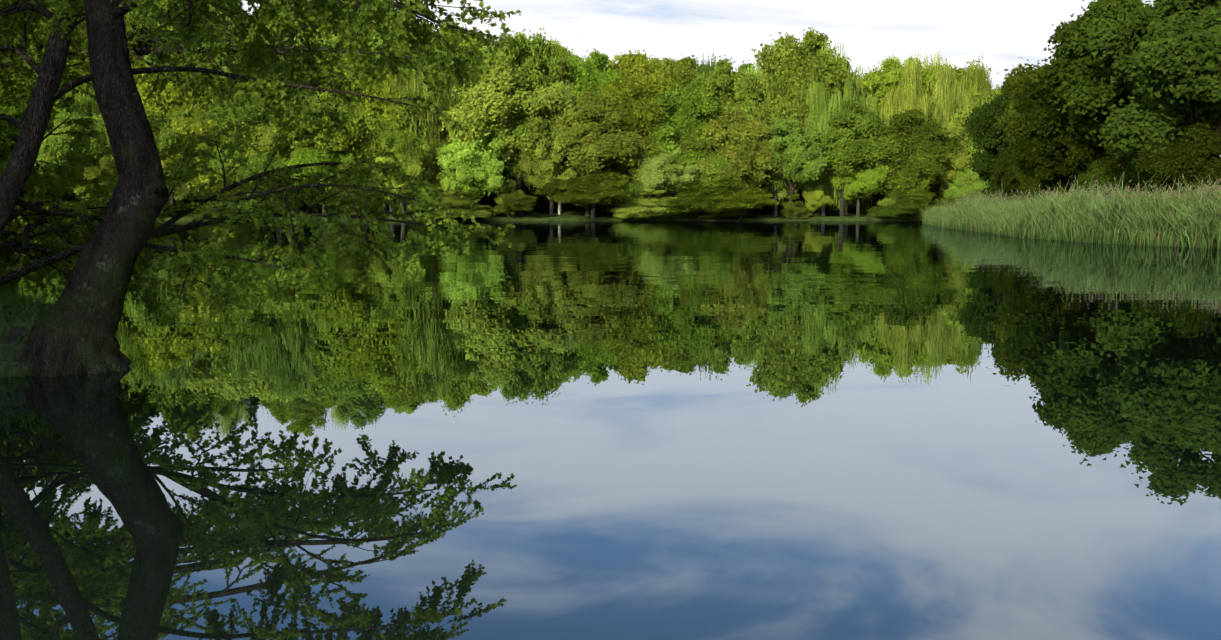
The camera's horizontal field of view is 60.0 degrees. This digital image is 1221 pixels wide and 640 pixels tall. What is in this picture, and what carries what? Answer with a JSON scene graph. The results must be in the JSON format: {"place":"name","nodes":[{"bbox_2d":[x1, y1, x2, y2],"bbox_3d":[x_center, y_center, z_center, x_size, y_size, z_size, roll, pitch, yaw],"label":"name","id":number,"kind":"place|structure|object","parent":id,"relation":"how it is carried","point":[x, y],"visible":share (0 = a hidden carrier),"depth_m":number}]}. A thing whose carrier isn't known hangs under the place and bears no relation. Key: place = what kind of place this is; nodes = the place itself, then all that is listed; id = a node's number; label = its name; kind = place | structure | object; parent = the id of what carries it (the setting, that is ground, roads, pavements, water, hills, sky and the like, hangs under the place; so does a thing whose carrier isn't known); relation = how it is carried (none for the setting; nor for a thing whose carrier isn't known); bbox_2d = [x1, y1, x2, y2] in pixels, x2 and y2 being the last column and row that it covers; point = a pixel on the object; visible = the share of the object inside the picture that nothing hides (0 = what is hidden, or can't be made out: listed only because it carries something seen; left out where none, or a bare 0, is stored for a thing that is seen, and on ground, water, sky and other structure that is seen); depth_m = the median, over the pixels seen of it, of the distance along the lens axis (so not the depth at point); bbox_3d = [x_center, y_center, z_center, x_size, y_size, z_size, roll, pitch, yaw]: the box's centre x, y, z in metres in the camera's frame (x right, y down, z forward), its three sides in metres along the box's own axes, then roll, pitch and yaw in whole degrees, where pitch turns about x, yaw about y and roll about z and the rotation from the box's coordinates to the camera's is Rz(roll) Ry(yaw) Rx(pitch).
{"place":"outdoors","nodes":[
{"label":"outdoors","id":0,"kind":"place"},
{"bbox_2d":[0,179,1168,375],"bbox_3d":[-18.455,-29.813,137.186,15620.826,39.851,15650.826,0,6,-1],"label":"terrain","id":1,"kind":"structure","parent":0,"point":[540,211],"depth_m":154.30},
{"bbox_2d":[0,90,51,181],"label":"oak tree","id":2,"kind":"object","parent":1,"relation":"on","point":[9,130],"depth_m":144.79},
{"bbox_2d":[0,303,51,377],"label":"reeds","id":3,"kind":"object","parent":1,"relation":"on","point":[11,354],"visible":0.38,"depth_m":9.72},
{"bbox_2d":[6,79,46,195],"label":"birch tree","id":4,"kind":"object","parent":1,"relation":"on","point":[20,118],"visible":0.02,"depth_m":150.50},
{"bbox_2d":[0,137,53,200],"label":"sallow tree","id":5,"kind":"object","parent":1,"relation":"on","point":[48,196],"visible":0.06,"depth_m":148.60},
{"bbox_2d":[0,282,58,341],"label":"bank grass","id":6,"kind":"structure","parent":1,"relation":"on","point":[12,302],"depth_m":10.49},
{"bbox_2d":[13,92,109,200],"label":"sallow tree","id":7,"kind":"object","parent":1,"relation":"on","point":[62,149],"depth_m":142.61},
{"bbox_2d":[59,131,117,198],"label":"sallow tree","id":8,"kind":"object","parent":1,"relation":"on","point":[102,173],"depth_m":145.33},
{"bbox_2d":[58,56,144,199],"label":"birch tree","id":9,"kind":"object","parent":1,"relation":"on","point":[88,103],"depth_m":148.72},
{"bbox_2d":[100,193,182,216],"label":"bush","id":10,"kind":"object","parent":1,"relation":"on","point":[165,214],"depth_m":147.32},
{"bbox_2d":[102,91,188,175],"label":"sallow tree","id":11,"kind":"object","parent":1,"relation":"on","point":[165,142],"visible":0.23,"depth_m":145.03},
{"bbox_2d":[110,60,194,214],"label":"beech tree","id":12,"kind":"object","parent":1,"relation":"on","point":[172,101],"depth_m":147.30},
{"bbox_2d":[132,44,182,108],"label":"birch tree","id":13,"kind":"object","parent":1,"relation":"on","point":[145,57],"depth_m":154.79},
{"bbox_2d":[108,137,210,216],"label":"willow tree","id":14,"kind":"object","parent":1,"relation":"on","point":[184,189],"depth_m":149.23},
{"bbox_2d":[147,24,174,56],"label":"beech tree","id":15,"kind":"object","parent":1,"relation":"on","point":[169,29],"depth_m":184.86},
{"bbox_2d":[161,80,227,198],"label":"beech tree","id":16,"kind":"object","parent":1,"relation":"on","point":[201,129],"depth_m":145.69},
{"bbox_2d":[178,58,249,194],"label":"beech tree","id":17,"kind":"object","parent":1,"relation":"on","point":[208,106],"depth_m":149.27},
{"bbox_2d":[186,185,249,217],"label":"bush","id":18,"kind":"object","parent":1,"relation":"on","point":[215,188],"visible":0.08,"depth_m":144.74},
{"bbox_2d":[209,4,229,28],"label":"birch tree","id":19,"kind":"object","parent":1,"relation":"on","point":[225,26],"depth_m":245.88},
{"bbox_2d":[191,90,291,197],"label":"beech tree","id":20,"kind":"object","parent":1,"relation":"on","point":[249,115],"depth_m":145.66},
{"bbox_2d":[203,137,285,199],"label":"sallow tree","id":21,"kind":"object","parent":1,"relation":"on","point":[259,161],"depth_m":144.07},
{"bbox_2d":[0,0,520,376],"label":"alder","id":22,"kind":"object","parent":1,"relation":"on","point":[450,239],"depth_m":10.40},
{"bbox_2d":[213,34,312,210],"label":"birch tree","id":23,"kind":"object","parent":1,"relation":"on","point":[283,93],"depth_m":149.36},
{"bbox_2d":[226,100,338,205],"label":"beech tree","id":24,"kind":"object","parent":1,"relation":"on","point":[265,132],"depth_m":144.79},
{"bbox_2d":[257,21,323,37],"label":"oak tree","id":25,"kind":"object","parent":1,"relation":"on","point":[317,30],"depth_m":209.65},
{"bbox_2d":[283,33,324,211],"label":"beech tree","id":26,"kind":"object","parent":1,"relation":"on","point":[304,40],"depth_m":158.08},
{"bbox_2d":[274,128,358,212],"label":"sallow tree","id":27,"kind":"object","parent":1,"relation":"on","point":[306,156],"depth_m":144.23},
{"bbox_2d":[281,52,388,154],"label":"oak tree","id":28,"kind":"object","parent":1,"relation":"on","point":[327,97],"depth_m":147.01},
{"bbox_2d":[310,33,360,56],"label":"oak tree","id":29,"kind":"object","parent":1,"relation":"on","point":[327,42],"depth_m":174.62},
{"bbox_2d":[314,187,361,217],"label":"bush","id":30,"kind":"object","parent":1,"relation":"on","point":[353,213],"depth_m":145.66},
{"bbox_2d":[326,9,374,39],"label":"oak tree","id":31,"kind":"object","parent":1,"relation":"on","point":[334,36],"depth_m":209.29},
{"bbox_2d":[330,132,378,203],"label":"beech tree","id":32,"kind":"object","parent":1,"relation":"on","point":[362,159],"depth_m":147.08},
{"bbox_2d":[308,29,440,212],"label":"beech tree","id":33,"kind":"object","parent":1,"relation":"on","point":[384,90],"depth_m":146.81},
{"bbox_2d":[365,121,438,216],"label":"sallow tree","id":34,"kind":"object","parent":1,"relation":"on","point":[417,154],"depth_m":145.66},
{"bbox_2d":[371,129,434,216],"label":"beech tree","id":35,"kind":"object","parent":1,"relation":"on","point":[415,169],"depth_m":144.38},
{"bbox_2d":[407,173,436,216],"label":"sallow tree","id":36,"kind":"object","parent":1,"relation":"on","point":[416,197],"depth_m":147.22},
{"bbox_2d":[383,33,463,208],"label":"birch tree","id":37,"kind":"object","parent":1,"relation":"on","point":[420,89],"depth_m":147.54},
{"bbox_2d":[409,16,474,139],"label":"beech tree","id":38,"kind":"object","parent":1,"relation":"on","point":[450,36],"visible":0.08,"depth_m":153.96},
{"bbox_2d":[426,135,485,198],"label":"sallow tree","id":39,"kind":"object","parent":1,"relation":"on","point":[436,181],"visible":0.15,"depth_m":147.41},
{"bbox_2d":[417,186,502,217],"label":"bush","id":40,"kind":"object","parent":1,"relation":"on","point":[451,200],"depth_m":143.76},
{"bbox_2d":[433,123,508,202],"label":"beech tree","id":41,"kind":"object","parent":1,"relation":"on","point":[477,167],"depth_m":144.86},
{"bbox_2d":[456,33,488,61],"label":"oak tree","id":42,"kind":"object","parent":1,"relation":"on","point":[479,48],"depth_m":184.76},
{"bbox_2d":[467,45,499,201],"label":"beech tree","id":43,"kind":"object","parent":1,"relation":"on","point":[491,197],"depth_m":169.12},
{"bbox_2d":[439,52,580,215],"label":"beech tree","id":44,"kind":"object","parent":1,"relation":"on","point":[487,101],"depth_m":146.78},
{"bbox_2d":[495,179,525,216],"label":"willow tree","id":45,"kind":"object","parent":1,"relation":"on","point":[506,188],"depth_m":148.51},
{"bbox_2d":[482,96,549,215],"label":"oak tree","id":46,"kind":"object","parent":1,"relation":"on","point":[519,130],"depth_m":148.48},
{"bbox_2d":[494,192,538,218],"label":"tree","id":47,"kind":"object","parent":1,"relation":"on","point":[517,201],"depth_m":144.80},
{"bbox_2d":[470,27,577,211],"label":"oak tree","id":48,"kind":"object","parent":1,"relation":"on","point":[532,60],"depth_m":155.32},
{"bbox_2d":[520,42,552,201],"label":"beech tree","id":49,"kind":"object","parent":1,"relation":"on","point":[526,191],"depth_m":168.54},
{"bbox_2d":[517,117,577,216],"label":"sallow tree","id":50,"kind":"object","parent":1,"relation":"on","point":[539,174],"depth_m":147.39},
{"bbox_2d":[522,97,584,213],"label":"beech tree","id":51,"kind":"object","parent":1,"relation":"on","point":[557,207],"depth_m":157.58},
{"bbox_2d":[545,38,572,58],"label":"oak tree","id":52,"kind":"object","parent":1,"relation":"on","point":[560,48],"visible":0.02,"depth_m":213.74},
{"bbox_2d":[546,80,581,214],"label":"birch tree","id":53,"kind":"object","parent":1,"relation":"on","point":[568,95],"depth_m":148.81},
{"bbox_2d":[512,89,651,215],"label":"oak tree","id":54,"kind":"object","parent":1,"relation":"on","point":[586,145],"depth_m":145.12},
{"bbox_2d":[530,170,634,218],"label":"beech tree","id":55,"kind":"object","parent":1,"relation":"on","point":[592,187],"depth_m":143.22},
{"bbox_2d":[563,48,623,99],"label":"oak tree","id":56,"kind":"object","parent":1,"relation":"on","point":[590,73],"visible":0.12,"depth_m":158.34},
{"bbox_2d":[606,53,623,66],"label":"beech tree","id":57,"kind":"object","parent":1,"relation":"on","point":[612,62],"depth_m":250.86},
{"bbox_2d":[599,72,655,199],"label":"beech tree","id":58,"kind":"object","parent":1,"relation":"on","point":[626,80],"depth_m":154.73},
{"bbox_2d":[593,80,667,200],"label":"oak tree","id":59,"kind":"object","parent":1,"relation":"on","point":[644,114],"depth_m":147.77},
{"bbox_2d":[620,181,652,204],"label":"bush","id":60,"kind":"object","parent":1,"relation":"on","point":[635,188],"depth_m":148.43},
{"bbox_2d":[600,50,677,105],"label":"beech tree","id":61,"kind":"object","parent":1,"relation":"on","point":[656,78],"visible":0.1,"depth_m":157.45},
{"bbox_2d":[603,188,684,219],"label":"bush","id":62,"kind":"object","parent":1,"relation":"on","point":[630,210],"depth_m":145.31},
{"bbox_2d":[606,50,705,104],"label":"oak tree","id":63,"kind":"object","parent":1,"relation":"on","point":[684,79],"depth_m":162.73},
{"bbox_2d":[651,61,667,70],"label":"beech tree","id":64,"kind":"object","parent":1,"relation":"on","point":[659,66],"depth_m":213.21},
{"bbox_2d":[649,55,677,66],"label":"oak tree","id":65,"kind":"object","parent":1,"relation":"on","point":[654,60],"visible":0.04,"depth_m":254.80},
{"bbox_2d":[635,147,701,211],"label":"willow tree","id":66,"kind":"object","parent":1,"relation":"on","point":[659,173],"depth_m":145.64},
{"bbox_2d":[650,54,700,79],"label":"oak tree","id":67,"kind":"object","parent":1,"relation":"on","point":[683,64],"visible":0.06,"depth_m":185.12},
{"bbox_2d":[660,126,712,191],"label":"oak tree","id":68,"kind":"object","parent":1,"relation":"on","point":[684,146],"visible":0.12,"depth_m":148.37},
{"bbox_2d":[641,77,732,173],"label":"oak tree","id":69,"kind":"object","parent":1,"relation":"on","point":[697,106],"depth_m":149.60},
{"bbox_2d":[647,179,756,218],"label":"bush","id":70,"kind":"object","parent":1,"relation":"on","point":[691,205],"depth_m":143.74},
{"bbox_2d":[694,53,719,82],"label":"birch tree","id":71,"kind":"object","parent":1,"relation":"on","point":[707,66],"visible":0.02,"depth_m":174.53},
{"bbox_2d":[693,145,754,191],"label":"sallow tree","id":72,"kind":"object","parent":1,"relation":"on","point":[722,168],"visible":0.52,"depth_m":145.85},
{"bbox_2d":[692,55,767,127],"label":"oak tree","id":73,"kind":"object","parent":1,"relation":"on","point":[728,93],"visible":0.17,"depth_m":156.93},
{"bbox_2d":[697,187,781,218],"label":"tree","id":74,"kind":"object","parent":1,"relation":"on","point":[761,198],"depth_m":143.47},
{"bbox_2d":[696,106,784,188],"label":"beech tree","id":75,"kind":"object","parent":1,"relation":"on","point":[746,157],"depth_m":146.21},
{"bbox_2d":[730,60,757,80],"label":"oak tree","id":76,"kind":"object","parent":1,"relation":"on","point":[743,65],"depth_m":203.40},
{"bbox_2d":[741,61,764,193],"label":"birch tree","id":77,"kind":"object","parent":1,"relation":"on","point":[755,70],"depth_m":170.23},
{"bbox_2d":[742,67,783,209],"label":"oak tree","id":78,"kind":"object","parent":1,"relation":"on","point":[763,80],"depth_m":162.22},
{"bbox_2d":[755,134,803,215],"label":"willow tree","id":79,"kind":"object","parent":1,"relation":"on","point":[780,193],"depth_m":151.50},
{"bbox_2d":[757,115,830,200],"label":"oak tree","id":80,"kind":"object","parent":1,"relation":"on","point":[809,162],"depth_m":146.59},
{"bbox_2d":[778,193,816,218],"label":"bush","id":81,"kind":"object","parent":1,"relation":"on","point":[792,209],"depth_m":146.57},
{"bbox_2d":[743,27,854,201],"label":"oak tree","id":82,"kind":"object","parent":1,"relation":"on","point":[779,100],"depth_m":151.98},
{"bbox_2d":[802,184,833,215],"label":"bush","id":83,"kind":"object","parent":1,"relation":"on","point":[818,197],"depth_m":149.30},
{"bbox_2d":[788,37,856,215],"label":"birch tree","id":84,"kind":"object","parent":1,"relation":"on","point":[824,105],"depth_m":150.10},
{"bbox_2d":[796,97,905,215],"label":"oak tree","id":85,"kind":"object","parent":1,"relation":"on","point":[851,147],"depth_m":146.58},
{"bbox_2d":[825,65,892,213],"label":"birch tree","id":86,"kind":"object","parent":1,"relation":"on","point":[857,87],"depth_m":154.20},
{"bbox_2d":[827,159,893,216],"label":"sallow tree","id":87,"kind":"object","parent":1,"relation":"on","point":[865,180],"depth_m":148.64},
{"bbox_2d":[878,189,903,206],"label":"bush","id":88,"kind":"object","parent":1,"relation":"on","point":[886,201],"visible":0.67,"depth_m":148.69},
{"bbox_2d":[857,51,939,195],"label":"oak tree","id":89,"kind":"object","parent":1,"relation":"on","point":[879,84],"depth_m":154.05},
{"bbox_2d":[866,96,931,197],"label":"oak tree","id":90,"kind":"object","parent":1,"relation":"on","point":[879,111],"depth_m":153.93},
{"bbox_2d":[863,190,937,218],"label":"bush","id":91,"kind":"object","parent":1,"relation":"on","point":[908,206],"depth_m":145.61},
{"bbox_2d":[881,52,931,142],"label":"willow tree","id":92,"kind":"object","parent":1,"relation":"on","point":[913,100],"depth_m":150.90},
{"bbox_2d":[876,169,937,213],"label":"bush","id":93,"kind":"object","parent":1,"relation":"on","point":[916,189],"depth_m":147.81},
{"bbox_2d":[873,106,966,193],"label":"beech tree","id":94,"kind":"object","parent":1,"relation":"on","point":[923,155],"depth_m":147.06},
{"bbox_2d":[926,95,938,193],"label":"oak tree","id":95,"kind":"object","parent":1,"relation":"on","point":[934,189],"depth_m":159.66},
{"bbox_2d":[915,51,964,205],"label":"birch tree","id":96,"kind":"object","parent":1,"relation":"on","point":[936,67],"depth_m":155.86},
{"bbox_2d":[928,58,974,204],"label":"birch tree","id":97,"kind":"object","parent":1,"relation":"on","point":[942,107],"depth_m":151.47},
{"bbox_2d":[927,193,987,208],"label":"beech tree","id":98,"kind":"object","parent":1,"relation":"on","point":[948,199],"visible":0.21,"depth_m":147.17},
{"bbox_2d":[936,89,982,150],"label":"oak tree","id":99,"kind":"object","parent":1,"relation":"on","point":[959,116],"visible":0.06,"depth_m":150.66},
{"bbox_2d":[925,109,995,196],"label":"sallow tree","id":100,"kind":"object","parent":1,"relation":"on","point":[959,158],"visible":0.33,"depth_m":149.70},
{"bbox_2d":[940,146,991,197],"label":"sallow tree","id":101,"kind":"object","parent":1,"relation":"on","point":[954,188],"visible":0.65,"depth_m":150.47},
{"bbox_2d":[932,60,999,96],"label":"beech tree","id":102,"kind":"object","parent":1,"relation":"on","point":[958,76],"visible":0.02,"depth_m":170.49},
{"bbox_2d":[956,53,999,153],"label":"birch tree","id":103,"kind":"object","parent":1,"relation":"on","point":[976,78],"visible":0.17,"depth_m":153.95},
{"bbox_2d":[969,143,994,196],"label":"oak tree","id":104,"kind":"object","parent":1,"relation":"on","point":[991,175],"depth_m":151.22},
{"bbox_2d":[960,79,1013,199],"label":"oak tree","id":105,"kind":"object","parent":1,"relation":"on","point":[982,125],"depth_m":132.15},
{"bbox_2d":[991,146,1024,194],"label":"sallow tree","id":106,"kind":"object","parent":1,"relation":"on","point":[1003,169],"depth_m":129.49},
{"bbox_2d":[995,57,1045,141],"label":"oak tree","id":107,"kind":"object","parent":1,"relation":"on","point":[1012,78],"depth_m":109.35},
{"bbox_2d":[998,59,1043,148],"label":"oak tree","id":108,"kind":"object","parent":1,"relation":"on","point":[1005,132],"depth_m":126.68},
{"bbox_2d":[1012,160,1072,202],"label":"bush","id":109,"kind":"object","parent":1,"relation":"on","point":[1032,180],"depth_m":103.20},
{"bbox_2d":[1004,126,1099,190],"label":"oak tree","id":110,"kind":"object","parent":1,"relation":"on","point":[1042,166],"depth_m":99.20},
{"bbox_2d":[1004,3,1133,155],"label":"oak tree","id":111,"kind":"object","parent":1,"relation":"on","point":[1041,116],"depth_m":96.14},
{"bbox_2d":[1058,103,1149,186],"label":"beech tree","id":112,"kind":"object","parent":1,"relation":"on","point":[1087,144],"visible":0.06,"depth_m":88.24},
{"bbox_2d":[1071,135,1158,199],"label":"bush","id":113,"kind":"object","parent":1,"relation":"on","point":[1101,177],"depth_m":84.68},
{"bbox_2d":[1040,0,1220,198],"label":"oak tree","id":114,"kind":"object","parent":1,"relation":"on","point":[1082,82],"depth_m":81.96},
{"bbox_2d":[1085,0,1220,165],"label":"oak tree","id":115,"kind":"object","parent":1,"relation":"on","point":[1173,63],"depth_m":72.48},
{"bbox_2d":[1132,117,1220,194],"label":"bush","id":116,"kind":"object","parent":1,"relation":"on","point":[1199,157],"depth_m":72.07},
{"bbox_2d":[1203,61,1220,102],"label":"oak tree","id":117,"kind":"object","parent":1,"relation":"on","point":[1219,75],"visible":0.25,"depth_m":67.48},
{"bbox_2d":[573,167,616,208],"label":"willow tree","id":118,"kind":"object","parent":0,"point":[578,170],"depth_m":148.64},
{"bbox_2d":[0,221,1220,639],"bbox_3d":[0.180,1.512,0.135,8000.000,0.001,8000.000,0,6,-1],"label":"lake water","id":119,"kind":"structure","parent":0,"point":[728,431],"depth_m":6.81},
{"bbox_2d":[917,170,1220,248],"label":"reed bed","id":120,"kind":"object","parent":119,"relation":"on","point":[1191,219],"visible":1,"depth_m":48.85},
{"bbox_2d":[243,0,1219,155],"label":"sky","id":121,"kind":"structure","parent":0,"point":[870,32]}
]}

